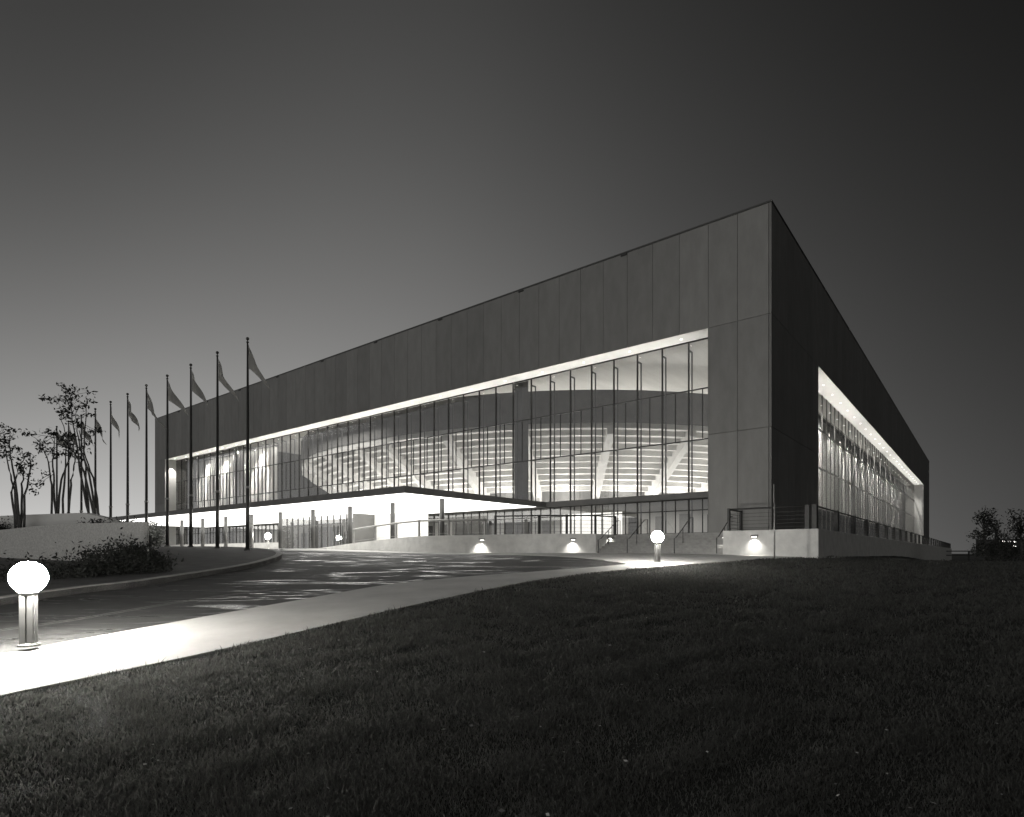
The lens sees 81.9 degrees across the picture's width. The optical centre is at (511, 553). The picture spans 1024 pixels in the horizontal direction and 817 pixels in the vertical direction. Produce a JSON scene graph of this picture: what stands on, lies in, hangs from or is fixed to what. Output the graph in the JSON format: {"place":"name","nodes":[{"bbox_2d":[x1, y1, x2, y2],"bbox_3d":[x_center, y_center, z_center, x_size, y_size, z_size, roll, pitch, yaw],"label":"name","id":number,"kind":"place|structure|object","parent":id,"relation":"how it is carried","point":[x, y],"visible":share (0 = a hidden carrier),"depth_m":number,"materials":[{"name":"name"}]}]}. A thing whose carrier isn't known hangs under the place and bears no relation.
{"place":"outdoors","nodes":[
{"label":"outdoors","id":0,"kind":"place"},
{"bbox_2d":[158,543,277,548],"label":"terrace floor","id":1,"kind":"structure","parent":0,"point":[264,545],"depth_m":63.67,"materials":[{"name":"concrete"}]},
{"bbox_2d":[0,549,620,653],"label":"road","id":2,"kind":"structure","parent":0,"point":[293,575],"depth_m":17.94,"materials":[{"name":"grey asphalt"}]},
{"bbox_2d":[0,547,281,604],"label":"traffic island","id":3,"kind":"structure","parent":2,"relation":"on","point":[199,558],"depth_m":22.62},
{"bbox_2d":[0,552,73,581],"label":"shrub","id":4,"kind":"object","parent":3,"relation":"on","point":[4,575],"visible":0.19,"depth_m":18.67,"materials":[{"name":"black plant"}]},
{"bbox_2d":[0,522,150,560],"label":"planter","id":5,"kind":"object","parent":3,"relation":"on","point":[35,542],"visible":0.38,"depth_m":25.89,"materials":[{"name":"concrete"}]},
{"bbox_2d":[0,422,38,527],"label":"crape myrtle tree","id":6,"kind":"object","parent":5,"relation":"in","point":[19,515],"visible":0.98,"depth_m":29.97,"materials":[{"name":"black plant"}]},
{"bbox_2d":[20,427,83,513],"bbox_3d":[-24.346,-3.722,31.499,3.322,6.160,2.231,0,0,0],"label":"crape myrtle tree","id":7,"kind":"object","parent":5,"relation":"in","point":[57,454],"visible":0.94,"depth_m":31.44,"materials":[{"name":"black plant"}]},
{"bbox_2d":[0,513,121,528],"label":"planter wall","id":8,"kind":"structure","parent":5,"relation":"on","point":[32,520],"depth_m":29.90,"materials":[{"name":"white paint"}]},
{"bbox_2d":[38,382,105,514],"bbox_3d":[-22.804,-4.820,30.600,3.512,8.370,2.061,0,0,0],"label":"crape myrtle tree","id":9,"kind":"object","parent":5,"relation":"in","point":[86,494],"visible":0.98,"depth_m":30.54,"materials":[{"name":"black plant"}]},
{"bbox_2d":[39,552,119,579],"bbox_3d":[-14.739,0.683,19.388,3.093,1.485,2.535,0,0,0],"label":"shrub","id":10,"kind":"object","parent":3,"relation":"on","point":[55,573],"visible":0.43,"depth_m":19.11,"materials":[{"name":"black plant"}]},
{"bbox_2d":[80,414,82,512],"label":"flagpole","id":11,"kind":"object","parent":3,"relation":"on","point":[81,499],"visible":0.49,"depth_m":50.99,"materials":[{"name":"metal"}]},
{"bbox_2d":[44,550,143,578],"bbox_3d":[-13.939,0.588,19.942,2.319,1.387,2.878,0,0,0],"label":"shrub","id":12,"kind":"object","parent":3,"relation":"on","point":[108,569],"visible":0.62,"depth_m":19.52,"materials":[{"name":"black plant"}]},
{"bbox_2d":[94,408,96,513],"bbox_3d":[-34.440,-6.200,48.760,0.400,11.660,0.400,0,0,39],"label":"flagpole","id":13,"kind":"object","parent":3,"relation":"on","point":[95,461],"visible":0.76,"depth_m":48.72,"materials":[{"name":"metal"}]},
{"bbox_2d":[55,527,164,574],"bbox_3d":[-13.814,0.119,20.573,3.197,2.092,2.389,0,0,22],"label":"shrub","id":14,"kind":"object","parent":3,"relation":"on","point":[106,552],"visible":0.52,"depth_m":20.31,"materials":[{"name":"black plant"}]},
{"bbox_2d":[109,401,112,517],"bbox_3d":[-31.620,-6.200,46.480,0.400,11.660,0.400,0,0,39],"label":"flagpole","id":15,"kind":"object","parent":3,"relation":"on","point":[110,499],"visible":0.77,"depth_m":46.43,"materials":[{"name":"metal"}]},
{"bbox_2d":[126,393,129,521],"bbox_3d":[-28.800,-6.200,44.200,0.400,11.660,0.400,0,0,39],"label":"flagpole","id":16,"kind":"object","parent":3,"relation":"on","point":[127,485],"visible":0.81,"depth_m":44.15,"materials":[{"name":"metal"}]},
{"bbox_2d":[109,537,171,572],"bbox_3d":[-13.239,0.194,20.981,1.756,1.583,2.467,0,0,0],"label":"shrub","id":17,"kind":"object","parent":3,"relation":"on","point":[135,549],"visible":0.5,"depth_m":20.44,"materials":[{"name":"black plant"}]},
{"bbox_2d":[144,384,147,521],"bbox_3d":[-25.980,-6.200,41.920,0.400,11.660,0.400,0,0,39],"label":"flagpole","id":18,"kind":"object","parent":3,"relation":"on","point":[146,465],"visible":0.77,"depth_m":41.87,"materials":[{"name":"metal"}]},
{"bbox_2d":[149,520,165,546],"bbox_3d":[-38.046,-1.846,62.005,3.650,4.236,3.098,0,0,0],"label":"shrub","id":19,"kind":"object","parent":3,"relation":"on","point":[159,541],"visible":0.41,"depth_m":62.09,"materials":[{"name":"black plant"}]},
{"bbox_2d":[137,550,183,572],"bbox_3d":[-12.577,0.417,20.871,1.599,1.093,1.336,0,0,36],"label":"shrub","id":20,"kind":"object","parent":3,"relation":"on","point":[159,564],"visible":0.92,"depth_m":20.68,"materials":[{"name":"black plant"}]},
{"bbox_2d":[164,374,170,546],"bbox_3d":[-23.160,-6.194,39.640,0.400,11.671,0.400,0,0,39],"label":"flagpole","id":21,"kind":"object","parent":3,"relation":"on","point":[167,472],"visible":0.93,"depth_m":39.59,"materials":[{"name":"metal"}]},
{"bbox_2d":[168,383,187,414],"bbox_3d":[-22.412,-10.390,39.726,1.383,2.320,0.358,0,0,-3],"label":"flag","id":22,"kind":"object","parent":21,"relation":"hanging from","point":[173,398],"visible":1,"depth_m":39.64,"materials":[{"name":"fabric"}]},
{"bbox_2d":[187,363,193,546],"bbox_3d":[-20.340,-6.169,37.360,0.400,11.723,0.400,0,0,39],"label":"flagpole","id":23,"kind":"object","parent":3,"relation":"on","point":[190,504],"visible":0.88,"depth_m":37.30,"materials":[{"name":"metal"}]},
{"bbox_2d":[192,372,208,406],"bbox_3d":[-19.666,-10.343,37.396,1.231,2.414,0.370,0,0,2],"label":"flag","id":24,"kind":"object","parent":23,"relation":"hanging from","point":[196,390],"visible":1,"depth_m":37.37,"materials":[{"name":"fabric"}]},
{"bbox_2d":[214,351,220,547],"bbox_3d":[-17.520,-6.121,35.080,0.400,11.817,0.400,0,0,39],"label":"flagpole","id":25,"kind":"object","parent":3,"relation":"on","point":[217,491],"visible":0.94,"depth_m":35.03,"materials":[{"name":"metal"}]},
{"bbox_2d":[218,360,238,400],"bbox_3d":[-16.805,-10.247,34.972,1.315,2.606,0.306,0,0,2],"label":"flag","id":26,"kind":"object","parent":25,"relation":"hanging from","point":[223,381],"visible":1,"depth_m":34.98,"materials":[{"name":"fabric"}]},
{"bbox_2d":[244,337,250,550],"bbox_3d":[-14.700,-6.053,32.800,0.400,11.954,0.400,0,0,39],"label":"flagpole","id":27,"kind":"object","parent":3,"relation":"on","point":[247,486],"visible":0.98,"depth_m":32.74,"materials":[{"name":"metal"}]},
{"bbox_2d":[248,346,270,389],"bbox_3d":[-14.062,-10.343,32.881,1.168,2.414,0.344,0,0,-14],"label":"flag","id":28,"kind":"object","parent":27,"relation":"hanging from","point":[253,367],"visible":1,"depth_m":32.86,"materials":[{"name":"fabric"}]},
{"bbox_2d":[0,546,281,604],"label":"kerb","id":29,"kind":"structure","parent":2,"relation":"on","point":[278,554],"depth_m":19.20,"materials":[{"name":"concrete"}]},
{"bbox_2d":[0,554,1023,816],"bbox_3d":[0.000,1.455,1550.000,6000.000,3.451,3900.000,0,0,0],"label":"ground","id":30,"kind":"structure","parent":0,"point":[674,800],"depth_m":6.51,"materials":[{"name":"black plant"}]},
{"bbox_2d":[0,549,843,696],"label":"footpath","id":31,"kind":"structure","parent":30,"relation":"on","point":[45,667],"depth_m":11.87,"materials":[{"name":"concrete"}]},
{"bbox_2d":[8,561,48,646],"bbox_3d":[-7.949,0.826,9.700,0.519,1.390,0.519,0,0,-20],"label":"bollard lamp","id":32,"kind":"object","parent":31,"relation":"on","point":[28,581],"visible":1,"depth_m":9.60,"materials":[{"name":"metal"}]},
{"bbox_2d":[651,531,663,562],"bbox_3d":[6.313,-0.287,25.600,0.519,1.390,0.519,0,0,-20],"label":"bollard lamp","id":33,"kind":"object","parent":31,"relation":"on","point":[657,537],"visible":1,"depth_m":25.50,"materials":[{"name":"metal"}]},
{"bbox_2d":[597,532,722,553],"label":"stairs","id":34,"kind":"structure","parent":31,"relation":"on","point":[695,543],"depth_m":35.64,"materials":[{"name":"concrete"}]},
{"bbox_2d":[324,534,613,552],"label":"retaining wall","id":35,"kind":"structure","parent":30,"relation":"on","point":[538,543],"depth_m":37.37,"materials":[{"name":"concrete"}]},
{"bbox_2d":[352,519,486,542],"bbox_3d":[-6.762,-1.451,37.868,9.994,1.484,2.689,0,0,20],"label":"guardrail","id":36,"kind":"object","parent":35,"relation":"on","point":[418,521],"visible":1,"depth_m":37.24,"materials":[{"name":"grey metal"}]},
{"bbox_2d":[494,514,616,534],"bbox_3d":[2.977,-1.843,37.857,8.202,1.280,1.121,0,0,-10],"label":"guardrail","id":37,"kind":"object","parent":35,"relation":"on","point":[595,520],"visible":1,"depth_m":37.67,"materials":[{"name":"metal"}]},
{"bbox_2d":[14,603,1002,816],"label":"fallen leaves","id":38,"kind":"object","parent":30,"relation":"on","point":[502,810],"visible":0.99,"depth_m":5.49,"materials":[{"name":"grey plant"}]},
{"bbox_2d":[112,200,928,548],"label":"arena","id":39,"kind":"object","parent":30,"relation":"on","point":[702,376],"visible":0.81,"depth_m":49.79,"materials":[{"name":"concrete"}]},
{"bbox_2d":[176,460,185,544],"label":"window","id":40,"kind":"structure","parent":39,"relation":"in","point":[176,460],"depth_m":85.33,"materials":[{"name":"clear glass"}]},
{"bbox_2d":[181,458,188,543],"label":"window","id":41,"kind":"structure","parent":39,"relation":"in","point":[187,462],"depth_m":83.84,"materials":[{"name":"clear glass"}]},
{"bbox_2d":[192,456,202,543],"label":"window","id":42,"kind":"structure","parent":39,"relation":"in","point":[194,456],"depth_m":81.98,"materials":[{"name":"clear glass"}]},
{"bbox_2d":[198,454,208,543],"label":"window","id":43,"kind":"structure","parent":39,"relation":"in","point":[202,454],"depth_m":80.87,"materials":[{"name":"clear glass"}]},
{"bbox_2d":[204,453,214,543],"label":"window","id":44,"kind":"structure","parent":39,"relation":"in","point":[207,453],"depth_m":79.73,"materials":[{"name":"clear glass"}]},
{"bbox_2d":[210,451,220,543],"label":"window","id":45,"kind":"structure","parent":39,"relation":"in","point":[215,451],"depth_m":78.59,"materials":[{"name":"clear glass"}]},
{"bbox_2d":[219,450,226,543],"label":"window","id":46,"kind":"structure","parent":39,"relation":"in","point":[223,454],"depth_m":77.11,"materials":[{"name":"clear glass"}]},
{"bbox_2d":[223,448,233,543],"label":"window","id":47,"kind":"structure","parent":39,"relation":"in","point":[228,448],"depth_m":76.32,"materials":[{"name":"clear glass"}]},
{"bbox_2d":[229,447,240,542],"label":"window","id":48,"kind":"structure","parent":39,"relation":"in","point":[233,447],"depth_m":75.12,"materials":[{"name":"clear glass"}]},
{"bbox_2d":[194,445,278,507],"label":"curtain","id":49,"kind":"object","parent":39,"relation":"hanging from","point":[226,468],"visible":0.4,"depth_m":77.23,"materials":[{"name":"fabric"}]},
{"bbox_2d":[236,445,245,542],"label":"window","id":50,"kind":"structure","parent":39,"relation":"in","point":[239,531],"depth_m":73.68,"materials":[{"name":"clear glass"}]},
{"bbox_2d":[250,442,262,542],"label":"window","id":51,"kind":"structure","parent":39,"relation":"in","point":[258,446],"depth_m":71.47,"materials":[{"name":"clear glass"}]},
{"bbox_2d":[258,440,270,542],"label":"window","id":52,"kind":"structure","parent":39,"relation":"in","point":[265,493],"depth_m":70.58,"materials":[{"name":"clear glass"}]},
{"bbox_2d":[266,438,277,542],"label":"window","id":53,"kind":"structure","parent":39,"relation":"in","point":[273,492],"depth_m":69.15,"materials":[{"name":"clear glass"}]},
{"bbox_2d":[273,436,286,541],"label":"window","id":54,"kind":"structure","parent":39,"relation":"in","point":[282,441],"depth_m":68.11,"materials":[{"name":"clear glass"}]},
{"bbox_2d":[282,434,294,497],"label":"window","id":55,"kind":"structure","parent":39,"relation":"in","point":[290,490],"depth_m":67.26,"materials":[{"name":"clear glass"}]},
{"bbox_2d":[290,432,303,496],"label":"window","id":56,"kind":"structure","parent":39,"relation":"in","point":[297,432],"depth_m":66.13,"materials":[{"name":"clear glass"}]},
{"bbox_2d":[299,430,312,495],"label":"window","id":57,"kind":"structure","parent":39,"relation":"in","point":[306,430],"depth_m":65.09,"materials":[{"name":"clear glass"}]},
{"bbox_2d":[308,428,322,494],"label":"window","id":58,"kind":"structure","parent":39,"relation":"in","point":[314,428],"depth_m":63.53,"materials":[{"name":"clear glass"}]},
{"bbox_2d":[317,426,331,493],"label":"window","id":59,"kind":"structure","parent":39,"relation":"in","point":[323,426],"depth_m":62.87,"materials":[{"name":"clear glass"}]},
{"bbox_2d":[327,423,342,492],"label":"window","id":60,"kind":"structure","parent":39,"relation":"in","point":[336,423],"depth_m":61.76,"materials":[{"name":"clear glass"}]},
{"bbox_2d":[337,421,352,491],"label":"window","id":61,"kind":"structure","parent":39,"relation":"in","point":[348,426],"depth_m":60.23,"materials":[{"name":"clear glass"}]},
{"bbox_2d":[348,418,363,490],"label":"window","id":62,"kind":"structure","parent":39,"relation":"in","point":[358,419],"depth_m":59.12,"materials":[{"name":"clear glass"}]},
{"bbox_2d":[359,416,374,488],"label":"window","id":63,"kind":"structure","parent":39,"relation":"in","point":[366,416],"depth_m":58.36,"materials":[{"name":"black metal"}]},
{"bbox_2d":[370,413,386,487],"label":"window","id":64,"kind":"structure","parent":39,"relation":"in","point":[382,418],"depth_m":56.85,"materials":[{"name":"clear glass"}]},
{"bbox_2d":[382,410,398,486],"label":"window","id":65,"kind":"structure","parent":39,"relation":"in","point":[393,411],"depth_m":55.71,"materials":[{"name":"black metal"}]},
{"bbox_2d":[394,407,411,485],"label":"window","id":66,"kind":"structure","parent":39,"relation":"in","point":[406,408],"depth_m":54.62,"materials":[{"name":"black metal"}]},
{"bbox_2d":[407,404,424,487],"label":"window","id":67,"kind":"structure","parent":39,"relation":"in","point":[419,405],"depth_m":53.46,"materials":[{"name":"black metal"}]},
{"bbox_2d":[420,401,438,535],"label":"window","id":68,"kind":"structure","parent":39,"relation":"in","point":[434,407],"depth_m":52.36,"materials":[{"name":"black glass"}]},
{"bbox_2d":[434,398,452,534],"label":"window","id":69,"kind":"structure","parent":39,"relation":"in","point":[444,398],"depth_m":51.63,"materials":[{"name":"black metal"}]},
{"bbox_2d":[448,394,468,534],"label":"window","id":70,"kind":"structure","parent":39,"relation":"in","point":[461,394],"depth_m":50.52,"materials":[{"name":"black metal"}]},
{"bbox_2d":[463,390,483,534],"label":"window","id":71,"kind":"structure","parent":39,"relation":"in","point":[478,390],"depth_m":49.37,"materials":[{"name":"black glass"}]},
{"bbox_2d":[479,386,500,534],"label":"window","id":72,"kind":"structure","parent":39,"relation":"in","point":[496,393],"depth_m":48.27,"materials":[{"name":"black glass"}]},
{"bbox_2d":[496,383,517,533],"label":"window","id":73,"kind":"structure","parent":39,"relation":"in","point":[513,389],"depth_m":46.79,"materials":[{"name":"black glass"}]},
{"bbox_2d":[513,378,535,533],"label":"window","id":74,"kind":"structure","parent":39,"relation":"in","point":[530,379],"depth_m":45.68,"materials":[{"name":"black metal"}]},
{"bbox_2d":[531,374,554,533],"bbox_3d":[2.381,-7.394,45.253,1.802,12.288,0.640,0,0,39],"label":"window","id":75,"kind":"structure","parent":39,"relation":"in","point":[547,374],"depth_m":44.87,"materials":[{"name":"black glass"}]},
{"bbox_2d":[550,369,574,533],"bbox_3d":[3.783,-7.394,44.129,1.802,12.288,0.640,0,0,39],"label":"window","id":76,"kind":"structure","parent":39,"relation":"in","point":[569,369],"depth_m":43.75,"materials":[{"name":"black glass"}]},
{"bbox_2d":[571,364,595,533],"bbox_3d":[5.185,-7.394,43.005,1.802,12.288,0.640,0,0,39],"label":"window","id":77,"kind":"structure","parent":39,"relation":"in","point":[592,372],"depth_m":42.51,"materials":[{"name":"black metal"}]},
{"bbox_2d":[592,359,617,534],"bbox_3d":[6.593,-7.394,41.866,1.802,12.288,0.640,0,0,39],"label":"window","id":78,"kind":"structure","parent":39,"relation":"in","point":[613,360],"depth_m":41.29,"materials":[{"name":"black metal"}]},
{"bbox_2d":[614,353,641,534],"bbox_3d":[7.995,-7.394,40.743,1.802,12.288,0.640,0,0,39],"label":"window","id":79,"kind":"structure","parent":39,"relation":"in","point":[640,363],"depth_m":40.40,"materials":[{"name":"black metal"}]},
{"bbox_2d":[628,517,636,533],"bbox_3d":[10.447,-2.175,50.808,0.900,1.850,0.090,0,0,39],"label":"lobby door","id":80,"kind":"structure","parent":39,"relation":"in","point":[632,522],"depth_m":50.80,"materials":[{"name":"grey"}]},
{"bbox_2d":[638,348,666,533],"bbox_3d":[9.398,-7.394,39.620,1.802,12.288,0.640,0,0,39],"label":"window","id":81,"kind":"structure","parent":39,"relation":"in","point":[661,349],"depth_m":39.28,"materials":[{"name":"black metal"}]},
{"bbox_2d":[663,342,692,533],"bbox_3d":[10.806,-7.394,38.485,1.802,12.288,0.641,0,0,39],"label":"window","id":82,"kind":"structure","parent":39,"relation":"in","point":[689,351],"depth_m":38.15,"materials":[{"name":"black metal"}]},
{"bbox_2d":[679,514,687,532],"bbox_3d":[14.037,-2.225,47.931,0.900,1.950,0.090,0,0,39],"label":"lobby door","id":83,"kind":"structure","parent":39,"relation":"in","point":[683,518],"depth_m":47.96,"materials":[{"name":"glass"}]},
{"bbox_2d":[689,337,707,532],"bbox_3d":[12.203,-7.394,37.373,1.802,12.288,0.640,0,0,39],"label":"window","id":84,"kind":"structure","parent":39,"relation":"in","point":[702,509],"depth_m":37.17,"materials":[{"name":"black metal"}]},
{"bbox_2d":[822,395,826,528],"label":"window","id":85,"kind":"structure","parent":39,"relation":"in","point":[825,434],"depth_m":50.54,"materials":[{"name":"clear glass"}]},
{"bbox_2d":[826,400,830,529],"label":"window","id":86,"kind":"structure","parent":39,"relation":"in","point":[829,437],"depth_m":51.97,"materials":[{"name":"clear glass"}]},
{"bbox_2d":[830,404,834,529],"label":"window","id":87,"kind":"structure","parent":39,"relation":"in","point":[833,440],"depth_m":53.38,"materials":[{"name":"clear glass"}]},
{"bbox_2d":[842,415,845,531],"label":"window","id":88,"kind":"structure","parent":39,"relation":"in","point":[842,415],"depth_m":57.61,"materials":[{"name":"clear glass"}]},
{"bbox_2d":[818,414,871,536],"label":"curtain","id":89,"kind":"object","parent":39,"relation":"hanging from","point":[836,473],"visible":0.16,"depth_m":67.48,"materials":[{"name":"fabric"}]},
{"bbox_2d":[845,418,848,532],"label":"window","id":90,"kind":"structure","parent":39,"relation":"in","point":[845,418],"depth_m":59.02,"materials":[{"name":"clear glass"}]},
{"bbox_2d":[872,444,874,536],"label":"window","id":91,"kind":"structure","parent":39,"relation":"in","point":[873,470],"depth_m":73.56,"materials":[{"name":"clear glass"}]},
{"bbox_2d":[874,446,876,536],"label":"window","id":92,"kind":"structure","parent":39,"relation":"in","point":[875,449],"depth_m":75.23,"materials":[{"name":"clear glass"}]},
{"bbox_2d":[878,450,880,537],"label":"window","id":93,"kind":"structure","parent":39,"relation":"in","point":[879,475],"depth_m":78.09,"materials":[{"name":"clear glass"}]},
{"bbox_2d":[880,452,882,537],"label":"window","id":94,"kind":"structure","parent":39,"relation":"in","point":[881,476],"depth_m":79.26,"materials":[{"name":"clear glass"}]},
{"bbox_2d":[882,454,883,537],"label":"window","id":95,"kind":"structure","parent":39,"relation":"in","point":[882,454],"depth_m":80.16,"materials":[{"name":"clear glass"}]},
{"bbox_2d":[884,456,885,537],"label":"window","id":96,"kind":"structure","parent":39,"relation":"in","point":[884,456],"depth_m":81.98,"materials":[{"name":"clear glass"}]},
{"bbox_2d":[887,459,888,538],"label":"window","id":97,"kind":"structure","parent":39,"relation":"in","point":[887,459],"depth_m":85.39,"materials":[{"name":"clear glass"}]},
{"bbox_2d":[889,461,890,538],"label":"window","id":98,"kind":"structure","parent":39,"relation":"in","point":[889,461],"depth_m":86.57,"materials":[{"name":"clear glass"}]},
{"bbox_2d":[893,465,894,526],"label":"window","id":99,"kind":"structure","parent":39,"relation":"in","point":[893,465],"depth_m":90.70,"materials":[{"name":"clear glass"}]},
{"bbox_2d":[896,468,897,539],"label":"window","id":100,"kind":"structure","parent":39,"relation":"in","point":[896,468],"depth_m":93.14,"materials":[{"name":"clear glass"}]},
{"bbox_2d":[902,474,903,540],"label":"window","id":101,"kind":"structure","parent":39,"relation":"in","point":[902,474],"depth_m":100.76,"materials":[{"name":"clear glass"}]},
{"bbox_2d":[723,529,951,559],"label":"retaining wall","id":102,"kind":"structure","parent":30,"relation":"on","point":[814,543],"depth_m":32.05,"materials":[{"name":"concrete"}]},
{"bbox_2d":[727,505,809,530],"bbox_3d":[14.168,-1.869,32.105,4.105,1.230,2.250,0,0,39],"label":"guardrail","id":103,"kind":"object","parent":102,"relation":"on","point":[806,518],"visible":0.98,"depth_m":31.48,"materials":[{"name":"metal"}]},
{"bbox_2d":[812,504,950,547],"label":"guardrail","id":104,"kind":"object","parent":102,"relation":"on","point":[815,507],"visible":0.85,"depth_m":42.97,"materials":[{"name":"metal"}]},
{"bbox_2d":[965,505,1004,560],"bbox_3d":[49.845,-1.582,61.924,3.470,6.968,3.137,0,0,0],"label":"tree","id":105,"kind":"object","parent":30,"relation":"on","point":[982,540],"visible":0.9,"depth_m":61.89,"materials":[{"name":"black plant"}]},
{"bbox_2d":[986,519,1011,560],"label":"tree","id":106,"kind":"object","parent":30,"relation":"on","point":[997,525],"visible":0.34,"depth_m":65.88,"materials":[{"name":"black plant"}]},
{"bbox_2d":[976,545,1023,561],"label":"shrub","id":107,"kind":"object","parent":30,"relation":"on","point":[1007,555],"visible":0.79,"depth_m":57.76,"materials":[{"name":"black plant"}]},
{"bbox_2d":[998,508,1023,561],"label":"tree","id":108,"kind":"object","parent":30,"relation":"on","point":[1019,530],"visible":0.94,"depth_m":62.08,"materials":[{"name":"black plant"}]},
{"bbox_2d":[0,0,1023,553],"label":"sky","id":109,"kind":"structure","parent":0,"point":[182,182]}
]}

